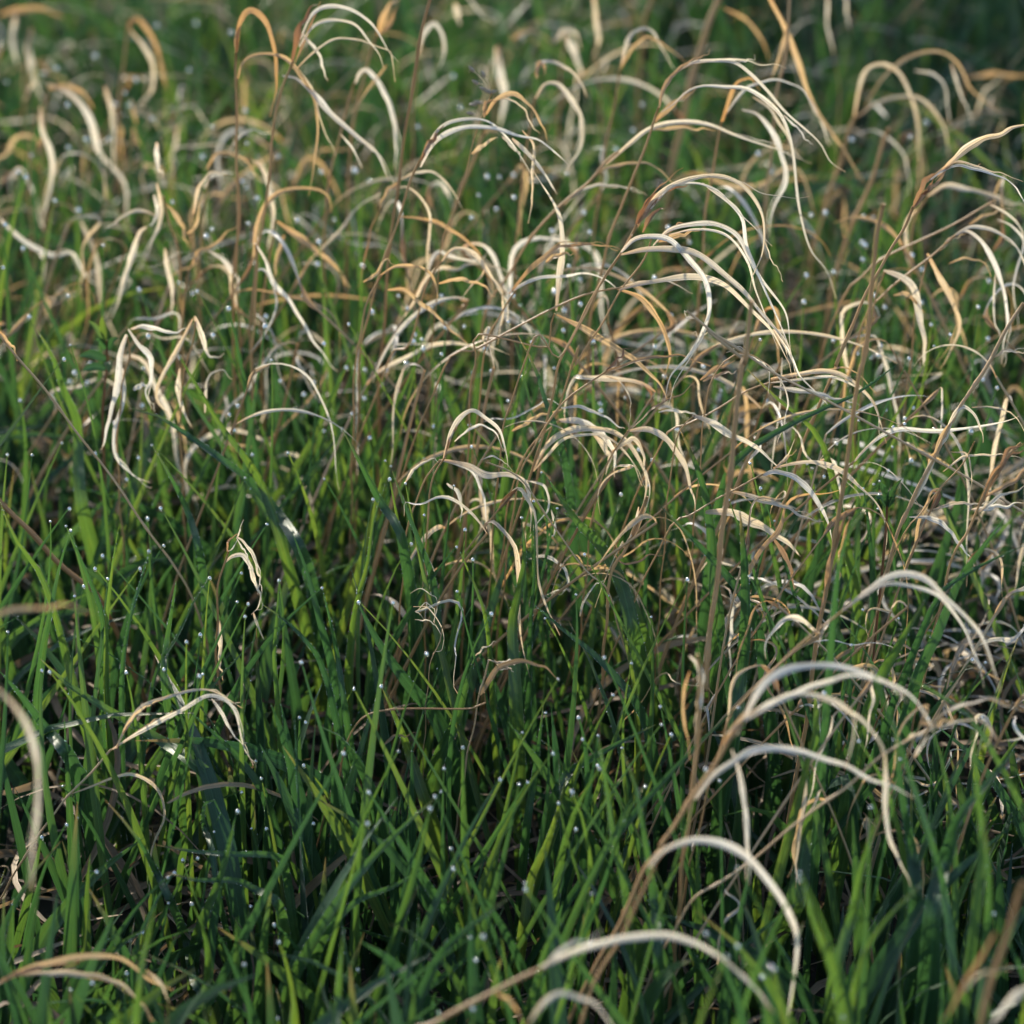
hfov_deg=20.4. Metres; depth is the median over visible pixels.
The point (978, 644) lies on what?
dry grass stalk
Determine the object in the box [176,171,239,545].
dry grass stalk
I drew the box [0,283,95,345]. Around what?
dry grass stalk
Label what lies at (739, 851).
dry grass stalk
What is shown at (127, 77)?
dry grass stalk
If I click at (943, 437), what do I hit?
dry grass stalk
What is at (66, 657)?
grass blade
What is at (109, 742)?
grass blade
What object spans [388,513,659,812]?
dry grass stalk
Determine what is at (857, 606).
grass blade
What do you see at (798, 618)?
dry grass stalk
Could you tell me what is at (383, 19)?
dry grass stalk
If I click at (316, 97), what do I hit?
dry grass stalk
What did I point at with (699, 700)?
dry grass stalk
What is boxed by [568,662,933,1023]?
dry grass stalk
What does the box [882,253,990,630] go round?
dry grass stalk
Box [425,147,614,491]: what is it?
dry grass stalk
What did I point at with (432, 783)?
grass blade
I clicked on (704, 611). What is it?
grass blade
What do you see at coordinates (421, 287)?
dry grass stalk
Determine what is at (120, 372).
dry grass stalk
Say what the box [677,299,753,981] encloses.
dry grass stalk
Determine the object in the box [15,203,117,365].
dry grass stalk
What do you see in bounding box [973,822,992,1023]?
grass blade
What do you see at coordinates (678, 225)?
dry grass stalk
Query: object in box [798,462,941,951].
dry grass stalk
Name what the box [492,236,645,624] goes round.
dry grass stalk
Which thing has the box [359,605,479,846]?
grass blade
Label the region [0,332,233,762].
dry grass stalk
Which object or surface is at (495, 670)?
dry grass stalk
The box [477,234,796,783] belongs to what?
dry grass stalk
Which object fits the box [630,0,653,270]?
dry grass stalk
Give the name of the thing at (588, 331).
dry grass stalk
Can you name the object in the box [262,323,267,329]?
dew drop
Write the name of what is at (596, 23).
dry grass stalk
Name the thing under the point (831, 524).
dry grass stalk
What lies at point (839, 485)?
dry grass stalk
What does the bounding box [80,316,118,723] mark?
grass stalk
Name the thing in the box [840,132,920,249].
dry grass stalk
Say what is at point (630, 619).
grass blade
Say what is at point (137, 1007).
grass blade
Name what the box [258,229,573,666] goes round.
dry grass stalk
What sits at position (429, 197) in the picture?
dry grass stalk
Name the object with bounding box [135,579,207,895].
grass blade
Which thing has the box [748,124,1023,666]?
dry grass stalk
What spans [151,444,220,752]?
grass blade
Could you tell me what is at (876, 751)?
grass blade
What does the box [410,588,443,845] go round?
dry grass stalk
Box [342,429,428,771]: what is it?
grass blade
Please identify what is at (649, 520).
dry grass stalk
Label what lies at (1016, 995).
dry grass stalk
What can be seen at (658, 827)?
grass blade
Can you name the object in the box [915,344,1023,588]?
dry grass stalk
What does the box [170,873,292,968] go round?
grass blade
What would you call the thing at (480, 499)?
dry grass stalk
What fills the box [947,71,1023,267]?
dry grass stalk
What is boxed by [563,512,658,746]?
grass blade
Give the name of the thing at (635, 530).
dry grass stalk
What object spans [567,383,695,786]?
dry grass stalk
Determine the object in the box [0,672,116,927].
grass blade
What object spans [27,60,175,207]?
dry grass stalk
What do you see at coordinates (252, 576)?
dry grass stalk
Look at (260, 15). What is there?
dry grass stalk
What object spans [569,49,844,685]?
dry grass stalk
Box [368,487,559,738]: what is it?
dry grass stalk
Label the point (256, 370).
dry grass stalk
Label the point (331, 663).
grass blade
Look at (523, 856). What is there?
grass blade
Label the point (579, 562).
dry grass stalk
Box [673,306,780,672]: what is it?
dry grass stalk
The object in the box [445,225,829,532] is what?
dry grass stalk
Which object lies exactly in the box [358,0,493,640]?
dry grass stalk
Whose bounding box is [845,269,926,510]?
dry grass stalk
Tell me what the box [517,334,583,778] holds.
grass blade
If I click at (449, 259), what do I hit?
dry grass stalk
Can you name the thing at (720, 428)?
dry grass stalk
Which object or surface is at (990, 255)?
dry grass stalk
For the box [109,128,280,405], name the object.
dry grass stalk
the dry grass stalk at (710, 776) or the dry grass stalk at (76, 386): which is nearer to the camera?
the dry grass stalk at (710, 776)
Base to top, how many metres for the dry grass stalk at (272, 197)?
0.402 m
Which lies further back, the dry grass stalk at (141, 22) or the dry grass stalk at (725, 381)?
the dry grass stalk at (141, 22)
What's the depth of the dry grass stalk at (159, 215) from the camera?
2.17 m
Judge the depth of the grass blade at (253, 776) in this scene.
1.83 m
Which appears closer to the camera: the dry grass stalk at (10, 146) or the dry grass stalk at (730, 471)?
the dry grass stalk at (730, 471)
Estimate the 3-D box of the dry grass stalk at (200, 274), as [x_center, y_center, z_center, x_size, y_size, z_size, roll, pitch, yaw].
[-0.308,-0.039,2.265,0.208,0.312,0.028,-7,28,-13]
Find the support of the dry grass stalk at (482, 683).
on the ground at (45, 906)
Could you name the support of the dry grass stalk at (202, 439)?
on the ground at (45, 906)
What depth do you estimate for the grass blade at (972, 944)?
1.56 m
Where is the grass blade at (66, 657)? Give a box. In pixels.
[0,502,116,879]
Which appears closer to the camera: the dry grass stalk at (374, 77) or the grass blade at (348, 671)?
the grass blade at (348, 671)
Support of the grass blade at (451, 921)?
on the ground at (45, 906)
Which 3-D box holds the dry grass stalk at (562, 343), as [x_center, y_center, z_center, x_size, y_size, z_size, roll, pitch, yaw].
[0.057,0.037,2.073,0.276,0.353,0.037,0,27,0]
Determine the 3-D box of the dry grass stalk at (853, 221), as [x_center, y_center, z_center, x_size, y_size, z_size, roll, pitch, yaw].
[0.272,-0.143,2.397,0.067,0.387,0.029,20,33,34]
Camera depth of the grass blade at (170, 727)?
1.87 m
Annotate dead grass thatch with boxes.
[0,0,1023,1023]
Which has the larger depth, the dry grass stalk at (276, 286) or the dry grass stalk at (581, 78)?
the dry grass stalk at (581, 78)
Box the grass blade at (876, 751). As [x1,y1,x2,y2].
[815,546,1021,961]
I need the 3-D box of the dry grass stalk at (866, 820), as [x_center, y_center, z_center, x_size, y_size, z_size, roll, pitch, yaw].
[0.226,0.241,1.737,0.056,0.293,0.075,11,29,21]
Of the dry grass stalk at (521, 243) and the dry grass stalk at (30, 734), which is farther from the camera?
the dry grass stalk at (521, 243)
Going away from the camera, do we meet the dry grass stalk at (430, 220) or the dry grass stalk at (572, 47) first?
the dry grass stalk at (430, 220)
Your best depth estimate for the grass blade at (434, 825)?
1.86 m
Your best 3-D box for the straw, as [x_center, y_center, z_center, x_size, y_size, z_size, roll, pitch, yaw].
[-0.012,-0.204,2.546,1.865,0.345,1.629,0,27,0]
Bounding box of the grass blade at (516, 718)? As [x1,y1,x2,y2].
[507,527,526,890]
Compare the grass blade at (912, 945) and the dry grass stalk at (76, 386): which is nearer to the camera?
the grass blade at (912, 945)
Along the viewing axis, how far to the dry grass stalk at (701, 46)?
2.54 m
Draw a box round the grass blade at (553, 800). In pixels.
[533,725,654,961]
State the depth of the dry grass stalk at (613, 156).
2.06 m
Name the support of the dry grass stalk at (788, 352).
on the ground at (45, 906)
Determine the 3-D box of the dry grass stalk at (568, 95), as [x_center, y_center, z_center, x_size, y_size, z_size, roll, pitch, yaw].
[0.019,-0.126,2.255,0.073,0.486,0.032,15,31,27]
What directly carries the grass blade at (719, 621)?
on the ground at (45, 906)
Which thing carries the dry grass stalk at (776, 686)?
on the ground at (45, 906)
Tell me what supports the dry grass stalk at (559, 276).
on the ground at (45, 906)
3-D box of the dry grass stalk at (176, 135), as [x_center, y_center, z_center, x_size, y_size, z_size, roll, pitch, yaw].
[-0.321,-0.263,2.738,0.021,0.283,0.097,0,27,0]
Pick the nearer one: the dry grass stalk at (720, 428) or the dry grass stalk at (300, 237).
the dry grass stalk at (720, 428)
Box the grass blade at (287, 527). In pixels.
[128,407,323,745]
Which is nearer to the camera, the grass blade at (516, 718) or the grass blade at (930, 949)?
the grass blade at (930, 949)
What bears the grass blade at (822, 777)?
on the ground at (45, 906)
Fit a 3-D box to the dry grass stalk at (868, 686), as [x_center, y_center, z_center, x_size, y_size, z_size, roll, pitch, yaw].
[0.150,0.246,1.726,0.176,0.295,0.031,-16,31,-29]
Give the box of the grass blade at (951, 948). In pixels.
[865,653,956,1023]
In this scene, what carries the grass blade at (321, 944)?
on the ground at (45, 906)
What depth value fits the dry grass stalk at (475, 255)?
2.01 m
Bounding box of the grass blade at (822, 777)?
[799,498,873,1023]
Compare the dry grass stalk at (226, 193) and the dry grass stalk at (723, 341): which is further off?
the dry grass stalk at (226, 193)
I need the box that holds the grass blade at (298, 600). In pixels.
[178,354,338,769]
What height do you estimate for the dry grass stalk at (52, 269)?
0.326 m
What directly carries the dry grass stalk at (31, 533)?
on the ground at (45, 906)
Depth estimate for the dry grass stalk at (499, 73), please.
2.61 m
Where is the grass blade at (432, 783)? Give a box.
[422,659,473,880]
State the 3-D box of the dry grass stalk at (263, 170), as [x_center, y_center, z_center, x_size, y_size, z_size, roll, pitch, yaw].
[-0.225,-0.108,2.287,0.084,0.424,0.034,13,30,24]
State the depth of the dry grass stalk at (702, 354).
2.00 m
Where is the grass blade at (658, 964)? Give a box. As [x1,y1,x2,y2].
[622,751,663,1023]
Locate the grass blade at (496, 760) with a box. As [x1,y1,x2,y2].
[460,552,503,879]
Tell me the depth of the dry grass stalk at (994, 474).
1.80 m
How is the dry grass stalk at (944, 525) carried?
on the ground at (45, 906)
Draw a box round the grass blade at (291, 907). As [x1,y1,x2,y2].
[157,845,304,1014]
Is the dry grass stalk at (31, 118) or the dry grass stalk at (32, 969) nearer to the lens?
the dry grass stalk at (32, 969)
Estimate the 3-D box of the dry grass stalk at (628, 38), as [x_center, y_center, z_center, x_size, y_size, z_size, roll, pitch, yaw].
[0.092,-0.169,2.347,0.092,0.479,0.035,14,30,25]
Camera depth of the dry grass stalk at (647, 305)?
1.93 m
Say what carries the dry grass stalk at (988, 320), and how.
on the ground at (45, 906)
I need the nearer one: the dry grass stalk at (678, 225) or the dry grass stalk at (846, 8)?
the dry grass stalk at (678, 225)
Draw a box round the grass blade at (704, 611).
[687,364,896,768]
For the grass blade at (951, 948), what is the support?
on the ground at (45, 906)
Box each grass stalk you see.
[0,6,64,160]
[0,25,87,157]
[0,134,40,234]
[0,167,43,228]
[0,218,100,455]
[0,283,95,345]
[0,312,180,508]
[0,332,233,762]
[0,498,174,796]
[0,603,91,615]
[0,688,256,900]
[0,690,39,888]
[0,953,171,1020]
[2,333,209,550]
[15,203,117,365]
[25,265,245,549]
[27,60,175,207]
[27,214,102,387]
[28,107,54,449]
[35,106,220,386]
[40,83,127,363]
[51,238,175,511]
[54,74,146,310]
[54,187,340,681]
[55,152,224,419]
[59,100,204,369]
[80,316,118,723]
[83,152,275,352]
[93,250,218,712]
[101,155,305,499]
[101,324,186,700]
[102,142,193,517]
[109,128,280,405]
[116,17,167,334]
[117,193,389,642]
[138,252,456,584]
[140,144,261,427]
[141,363,356,817]
[155,140,369,417]
[155,316,231,648]
[158,41,367,362]
[171,85,186,321]
[171,177,450,578]
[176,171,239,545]
[184,342,312,562]
[197,129,276,458]
[215,520,263,776]
[226,250,525,735]
[231,7,277,525]
[234,59,373,300]
[235,52,393,493]
[249,1,394,575]
[249,243,337,654]
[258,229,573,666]
[260,219,349,453]
[278,29,378,213]
[290,247,508,723]
[292,297,532,646]
[293,165,527,459]
[316,658,556,847]
[322,65,399,486]
[329,280,692,774]
[343,0,398,410]
[349,258,495,626]
[351,33,424,279]
[353,117,569,685]
[353,362,554,669]
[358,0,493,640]
[359,495,487,784]
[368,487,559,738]
[376,199,465,567]
[378,420,597,719]
[381,24,522,374]
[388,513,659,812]
[389,267,730,632]
[391,458,569,745]
[392,181,501,505]
[399,333,765,761]
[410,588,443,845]
[411,21,445,451]
[417,66,546,556]
[423,242,689,556]
[423,408,507,729]
[424,129,503,484]
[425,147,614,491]
[427,930,773,1023]
[431,326,571,699]
[444,89,798,631]
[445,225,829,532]
[453,0,506,245]
[453,170,620,662]
[453,641,513,843]
[455,464,692,875]
[460,313,666,752]
[464,408,929,762]
[469,43,669,316]
[470,168,808,757]
[472,166,814,490]
[473,329,895,748]
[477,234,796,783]
[479,405,622,775]
[481,455,627,659]
[484,348,710,808]
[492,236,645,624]
[501,374,655,692]
[506,207,790,796]
[508,60,586,513]
[512,28,581,344]
[527,991,610,1023]
[534,77,900,404]
[550,360,885,745]
[565,295,679,697]
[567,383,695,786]
[567,439,886,785]
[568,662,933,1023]
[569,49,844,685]
[572,416,1018,758]
[577,358,787,736]
[579,837,798,1023]
[582,301,900,617]
[584,27,686,419]
[591,496,665,833]
[592,0,602,206]
[596,507,908,997]
[602,600,907,1009]
[624,485,848,845]
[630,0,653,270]
[634,697,1023,1014]
[637,614,899,832]
[639,387,969,796]
[640,421,860,766]
[645,409,775,827]
[650,670,874,1023]
[652,0,769,364]
[659,186,770,533]
[664,570,1002,989]
[668,653,703,1010]
[670,329,826,818]
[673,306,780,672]
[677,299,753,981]
[683,77,817,591]
[684,310,1023,513]
[696,114,837,390]
[698,508,800,858]
[723,664,873,963]
[726,395,939,876]
[727,600,954,815]
[746,0,863,474]
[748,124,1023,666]
[762,192,847,434]
[763,201,1023,568]
[775,225,1023,707]
[779,548,1005,900]
[786,203,885,824]
[789,50,998,421]
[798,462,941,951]
[805,127,889,471]
[826,0,851,256]
[833,406,1023,766]
[835,216,1023,536]
[838,338,1023,649]
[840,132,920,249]
[842,704,929,968]
[844,302,1023,771]
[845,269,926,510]
[846,586,1023,974]
[851,176,1012,500]
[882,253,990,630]
[893,442,1023,833]
[895,182,1022,451]
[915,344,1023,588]
[936,75,1023,287]
[941,882,1023,1023]
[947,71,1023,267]
[950,694,1023,871]
[982,283,1023,518]
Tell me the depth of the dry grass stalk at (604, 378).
1.95 m
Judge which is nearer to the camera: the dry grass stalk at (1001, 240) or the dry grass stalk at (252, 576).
the dry grass stalk at (252, 576)
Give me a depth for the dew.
1.83 m
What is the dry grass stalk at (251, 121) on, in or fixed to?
on the ground at (45, 906)
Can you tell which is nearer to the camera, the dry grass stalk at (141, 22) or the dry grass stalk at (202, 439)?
the dry grass stalk at (202, 439)
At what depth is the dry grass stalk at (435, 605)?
1.87 m
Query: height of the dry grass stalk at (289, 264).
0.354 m
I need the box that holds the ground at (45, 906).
[0,0,1023,1023]
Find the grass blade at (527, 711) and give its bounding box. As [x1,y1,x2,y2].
[524,518,535,795]
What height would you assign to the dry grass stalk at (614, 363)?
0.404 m
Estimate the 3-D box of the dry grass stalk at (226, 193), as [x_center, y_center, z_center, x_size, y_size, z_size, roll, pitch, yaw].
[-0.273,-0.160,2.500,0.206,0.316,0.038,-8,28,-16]
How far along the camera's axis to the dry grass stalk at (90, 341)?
2.30 m
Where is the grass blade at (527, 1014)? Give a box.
[520,907,570,1023]
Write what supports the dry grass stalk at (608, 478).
on the ground at (45, 906)
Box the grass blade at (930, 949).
[913,751,1014,1023]
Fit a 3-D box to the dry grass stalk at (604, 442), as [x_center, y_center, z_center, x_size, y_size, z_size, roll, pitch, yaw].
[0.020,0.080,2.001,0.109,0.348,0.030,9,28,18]
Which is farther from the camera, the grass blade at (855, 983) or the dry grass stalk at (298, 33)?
the dry grass stalk at (298, 33)
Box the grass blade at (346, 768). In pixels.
[261,603,370,928]
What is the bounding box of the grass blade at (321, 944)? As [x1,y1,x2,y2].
[305,867,425,1023]
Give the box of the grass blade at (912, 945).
[894,735,921,1023]
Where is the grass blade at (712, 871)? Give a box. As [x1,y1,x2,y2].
[703,513,750,928]
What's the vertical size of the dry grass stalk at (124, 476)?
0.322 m
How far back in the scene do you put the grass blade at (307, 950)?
1.69 m
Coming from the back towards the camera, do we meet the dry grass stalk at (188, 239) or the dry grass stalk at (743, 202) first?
the dry grass stalk at (188, 239)
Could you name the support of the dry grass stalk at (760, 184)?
on the ground at (45, 906)
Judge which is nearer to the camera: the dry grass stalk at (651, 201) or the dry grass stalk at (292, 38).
the dry grass stalk at (651, 201)
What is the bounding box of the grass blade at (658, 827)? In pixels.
[535,605,663,888]
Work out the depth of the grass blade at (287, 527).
1.97 m
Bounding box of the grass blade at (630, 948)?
[598,737,637,1023]
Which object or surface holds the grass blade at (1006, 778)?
on the ground at (45, 906)
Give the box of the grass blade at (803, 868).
[748,690,819,1023]
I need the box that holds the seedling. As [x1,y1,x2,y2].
[869,479,901,689]
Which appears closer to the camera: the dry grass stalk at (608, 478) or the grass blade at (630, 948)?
the grass blade at (630, 948)
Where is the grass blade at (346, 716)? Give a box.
[322,590,371,911]
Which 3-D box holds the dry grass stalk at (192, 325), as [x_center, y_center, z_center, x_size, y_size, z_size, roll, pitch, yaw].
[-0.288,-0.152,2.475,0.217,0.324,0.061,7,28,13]
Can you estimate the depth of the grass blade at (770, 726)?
1.90 m
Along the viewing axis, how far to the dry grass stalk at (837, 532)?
1.75 m
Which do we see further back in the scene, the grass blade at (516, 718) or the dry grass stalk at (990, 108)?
the dry grass stalk at (990, 108)
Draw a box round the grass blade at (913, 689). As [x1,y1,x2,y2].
[869,517,1005,927]
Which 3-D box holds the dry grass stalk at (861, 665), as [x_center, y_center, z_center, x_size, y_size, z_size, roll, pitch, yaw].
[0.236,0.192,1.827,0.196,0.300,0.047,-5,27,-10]
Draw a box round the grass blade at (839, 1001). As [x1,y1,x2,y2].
[802,883,849,1023]
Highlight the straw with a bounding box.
[0,0,1023,945]
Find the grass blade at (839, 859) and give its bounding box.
[815,602,923,982]
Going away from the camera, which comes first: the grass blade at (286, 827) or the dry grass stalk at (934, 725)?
the dry grass stalk at (934, 725)
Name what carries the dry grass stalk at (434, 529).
on the ground at (45, 906)
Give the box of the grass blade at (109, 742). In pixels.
[103,527,124,902]
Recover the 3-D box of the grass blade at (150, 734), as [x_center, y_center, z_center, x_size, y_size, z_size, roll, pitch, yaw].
[-0.209,0.200,1.871,0.156,0.255,0.095,-21,34,-35]
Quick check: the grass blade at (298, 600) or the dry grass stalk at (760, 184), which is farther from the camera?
the dry grass stalk at (760, 184)
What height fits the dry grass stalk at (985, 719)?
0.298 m
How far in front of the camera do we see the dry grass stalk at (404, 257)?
2.20 m
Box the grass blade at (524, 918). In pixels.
[512,776,566,1023]
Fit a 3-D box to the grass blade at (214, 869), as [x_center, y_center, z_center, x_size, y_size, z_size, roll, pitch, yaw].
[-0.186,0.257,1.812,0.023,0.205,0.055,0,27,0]
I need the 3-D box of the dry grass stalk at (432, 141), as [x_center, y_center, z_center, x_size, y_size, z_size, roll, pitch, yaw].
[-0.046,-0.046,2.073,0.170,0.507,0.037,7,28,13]
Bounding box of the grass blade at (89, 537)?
[37,330,119,704]
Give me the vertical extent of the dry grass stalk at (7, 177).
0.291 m
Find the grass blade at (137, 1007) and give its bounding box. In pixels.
[132,908,154,1023]
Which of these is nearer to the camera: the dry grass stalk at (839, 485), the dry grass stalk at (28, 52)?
the dry grass stalk at (839, 485)
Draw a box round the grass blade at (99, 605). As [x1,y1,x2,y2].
[70,534,121,863]
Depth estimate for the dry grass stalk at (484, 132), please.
2.29 m
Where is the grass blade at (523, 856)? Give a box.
[514,705,543,935]
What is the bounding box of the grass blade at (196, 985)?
[105,800,215,1006]
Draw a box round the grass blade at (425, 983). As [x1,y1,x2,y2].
[409,896,511,1023]
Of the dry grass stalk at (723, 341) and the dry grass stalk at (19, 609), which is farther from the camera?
the dry grass stalk at (723, 341)
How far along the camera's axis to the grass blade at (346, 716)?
1.86 m
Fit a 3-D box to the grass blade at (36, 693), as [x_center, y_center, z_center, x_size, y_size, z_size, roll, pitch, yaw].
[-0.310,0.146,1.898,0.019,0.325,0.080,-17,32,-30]
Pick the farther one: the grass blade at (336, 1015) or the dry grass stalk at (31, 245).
the dry grass stalk at (31, 245)
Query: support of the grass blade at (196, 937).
on the ground at (45, 906)
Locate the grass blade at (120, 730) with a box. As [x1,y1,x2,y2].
[118,552,148,908]
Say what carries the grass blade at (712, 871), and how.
on the ground at (45, 906)
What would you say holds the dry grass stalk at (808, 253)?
on the ground at (45, 906)
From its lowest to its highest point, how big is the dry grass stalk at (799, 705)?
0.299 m
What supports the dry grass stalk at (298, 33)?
on the ground at (45, 906)
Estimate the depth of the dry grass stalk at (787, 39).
2.24 m
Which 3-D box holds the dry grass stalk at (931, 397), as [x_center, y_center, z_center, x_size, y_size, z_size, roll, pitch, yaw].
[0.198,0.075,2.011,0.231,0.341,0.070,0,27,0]
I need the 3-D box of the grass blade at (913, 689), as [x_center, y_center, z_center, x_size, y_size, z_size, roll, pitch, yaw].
[0.260,0.162,1.827,0.076,0.362,0.035,16,31,28]
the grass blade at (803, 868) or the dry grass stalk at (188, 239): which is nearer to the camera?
the grass blade at (803, 868)
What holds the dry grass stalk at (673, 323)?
on the ground at (45, 906)
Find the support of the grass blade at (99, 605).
on the ground at (45, 906)
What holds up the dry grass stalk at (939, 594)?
on the ground at (45, 906)
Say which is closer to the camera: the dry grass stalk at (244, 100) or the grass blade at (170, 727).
the grass blade at (170, 727)
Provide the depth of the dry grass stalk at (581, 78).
2.66 m
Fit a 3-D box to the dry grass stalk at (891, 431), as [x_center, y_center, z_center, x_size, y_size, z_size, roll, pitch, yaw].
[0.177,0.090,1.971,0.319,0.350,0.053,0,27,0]
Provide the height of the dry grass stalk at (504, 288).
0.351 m
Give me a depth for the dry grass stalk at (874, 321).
2.09 m
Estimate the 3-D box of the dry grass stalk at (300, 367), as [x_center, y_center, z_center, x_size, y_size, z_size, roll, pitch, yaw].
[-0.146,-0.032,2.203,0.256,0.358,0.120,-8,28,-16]
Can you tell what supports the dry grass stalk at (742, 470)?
on the ground at (45, 906)
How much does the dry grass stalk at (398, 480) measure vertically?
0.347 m
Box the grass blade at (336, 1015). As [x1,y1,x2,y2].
[331,930,343,1023]
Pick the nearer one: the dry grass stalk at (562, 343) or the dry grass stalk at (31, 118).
the dry grass stalk at (562, 343)
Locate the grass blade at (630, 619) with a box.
[546,476,653,827]
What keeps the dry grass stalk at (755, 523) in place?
on the ground at (45, 906)
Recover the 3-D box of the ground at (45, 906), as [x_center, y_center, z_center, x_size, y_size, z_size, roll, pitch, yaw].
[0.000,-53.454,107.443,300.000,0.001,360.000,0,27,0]
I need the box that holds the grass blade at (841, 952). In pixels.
[823,810,880,1023]
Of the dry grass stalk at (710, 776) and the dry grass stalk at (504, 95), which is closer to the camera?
the dry grass stalk at (710, 776)
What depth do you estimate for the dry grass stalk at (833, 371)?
1.90 m
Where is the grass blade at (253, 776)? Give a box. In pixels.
[188,710,284,897]
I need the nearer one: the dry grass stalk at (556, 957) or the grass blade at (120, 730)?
the dry grass stalk at (556, 957)
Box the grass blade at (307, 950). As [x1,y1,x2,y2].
[278,799,433,1023]
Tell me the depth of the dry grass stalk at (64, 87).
2.52 m
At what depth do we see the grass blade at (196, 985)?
1.77 m
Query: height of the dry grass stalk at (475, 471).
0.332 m
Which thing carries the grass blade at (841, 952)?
on the ground at (45, 906)
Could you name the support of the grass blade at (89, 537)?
on the ground at (45, 906)
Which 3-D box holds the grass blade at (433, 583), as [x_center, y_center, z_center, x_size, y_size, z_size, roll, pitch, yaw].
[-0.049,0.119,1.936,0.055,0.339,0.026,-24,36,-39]
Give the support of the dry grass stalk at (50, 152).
on the ground at (45, 906)
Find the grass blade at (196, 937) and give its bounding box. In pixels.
[187,820,234,1014]
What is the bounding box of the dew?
[0,81,1023,1023]
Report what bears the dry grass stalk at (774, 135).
on the ground at (45, 906)
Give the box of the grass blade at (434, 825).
[382,689,453,911]
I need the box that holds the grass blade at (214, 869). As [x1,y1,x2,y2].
[201,799,245,1020]
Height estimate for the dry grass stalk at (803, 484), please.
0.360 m
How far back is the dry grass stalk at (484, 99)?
2.68 m
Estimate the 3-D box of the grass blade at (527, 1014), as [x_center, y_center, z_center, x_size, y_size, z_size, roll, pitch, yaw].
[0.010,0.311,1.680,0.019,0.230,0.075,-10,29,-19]
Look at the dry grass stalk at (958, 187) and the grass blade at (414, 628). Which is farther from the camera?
the dry grass stalk at (958, 187)
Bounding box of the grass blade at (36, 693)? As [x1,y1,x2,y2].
[32,534,68,895]
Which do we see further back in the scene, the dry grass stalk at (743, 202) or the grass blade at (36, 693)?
the dry grass stalk at (743, 202)
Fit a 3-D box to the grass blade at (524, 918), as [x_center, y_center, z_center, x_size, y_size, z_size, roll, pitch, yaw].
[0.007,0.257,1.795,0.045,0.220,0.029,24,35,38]
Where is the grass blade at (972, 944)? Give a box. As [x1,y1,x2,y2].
[955,715,985,1023]
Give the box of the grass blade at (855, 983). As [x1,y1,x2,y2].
[849,873,934,1012]
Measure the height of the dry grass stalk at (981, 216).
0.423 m
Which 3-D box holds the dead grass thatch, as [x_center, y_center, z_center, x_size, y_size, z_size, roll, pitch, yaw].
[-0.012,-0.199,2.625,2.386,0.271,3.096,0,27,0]
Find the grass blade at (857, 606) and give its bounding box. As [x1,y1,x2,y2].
[747,369,880,810]
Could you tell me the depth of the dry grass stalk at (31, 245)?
2.31 m
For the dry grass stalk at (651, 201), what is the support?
on the ground at (45, 906)
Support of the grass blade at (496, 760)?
on the ground at (45, 906)
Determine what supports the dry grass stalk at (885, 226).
on the ground at (45, 906)
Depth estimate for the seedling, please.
1.85 m
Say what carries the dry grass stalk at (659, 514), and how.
on the ground at (45, 906)
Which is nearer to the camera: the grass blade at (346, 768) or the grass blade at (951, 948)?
the grass blade at (951, 948)
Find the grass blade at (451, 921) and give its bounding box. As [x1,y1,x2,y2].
[371,795,467,966]
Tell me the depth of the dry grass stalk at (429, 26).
2.42 m
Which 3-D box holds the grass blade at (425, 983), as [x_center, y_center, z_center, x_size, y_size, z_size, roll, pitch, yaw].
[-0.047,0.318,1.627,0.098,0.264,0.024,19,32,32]
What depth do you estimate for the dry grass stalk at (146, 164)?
2.68 m
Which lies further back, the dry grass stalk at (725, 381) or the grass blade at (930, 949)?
the dry grass stalk at (725, 381)
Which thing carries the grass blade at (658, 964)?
on the ground at (45, 906)
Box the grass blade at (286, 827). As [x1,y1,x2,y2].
[272,580,290,858]
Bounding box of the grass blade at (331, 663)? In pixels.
[293,534,351,859]
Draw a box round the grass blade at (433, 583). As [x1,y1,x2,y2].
[392,471,456,850]
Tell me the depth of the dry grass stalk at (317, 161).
2.52 m
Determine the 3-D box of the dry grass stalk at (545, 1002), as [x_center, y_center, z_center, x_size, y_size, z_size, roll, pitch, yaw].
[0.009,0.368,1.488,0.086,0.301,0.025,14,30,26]
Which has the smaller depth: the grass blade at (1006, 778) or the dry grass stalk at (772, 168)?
the grass blade at (1006, 778)
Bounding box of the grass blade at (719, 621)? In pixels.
[680,430,724,836]
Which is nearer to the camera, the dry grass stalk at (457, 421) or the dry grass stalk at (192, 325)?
the dry grass stalk at (457, 421)
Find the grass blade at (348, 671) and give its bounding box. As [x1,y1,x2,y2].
[344,485,384,727]
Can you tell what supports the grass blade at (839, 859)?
on the ground at (45, 906)
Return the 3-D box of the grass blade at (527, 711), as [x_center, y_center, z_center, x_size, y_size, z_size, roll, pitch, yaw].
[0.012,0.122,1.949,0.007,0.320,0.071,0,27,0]
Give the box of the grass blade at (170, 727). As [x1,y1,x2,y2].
[160,583,196,916]
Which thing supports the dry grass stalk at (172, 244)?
on the ground at (45, 906)
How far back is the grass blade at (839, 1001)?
1.52 m
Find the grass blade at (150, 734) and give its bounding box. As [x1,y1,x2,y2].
[39,658,252,898]
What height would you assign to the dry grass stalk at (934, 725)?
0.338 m
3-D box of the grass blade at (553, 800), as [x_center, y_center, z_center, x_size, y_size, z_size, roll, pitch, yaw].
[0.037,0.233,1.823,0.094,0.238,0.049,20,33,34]
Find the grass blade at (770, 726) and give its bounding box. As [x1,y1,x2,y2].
[659,505,782,890]
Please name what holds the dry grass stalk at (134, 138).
on the ground at (45, 906)
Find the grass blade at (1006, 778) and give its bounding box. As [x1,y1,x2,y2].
[900,674,1023,818]

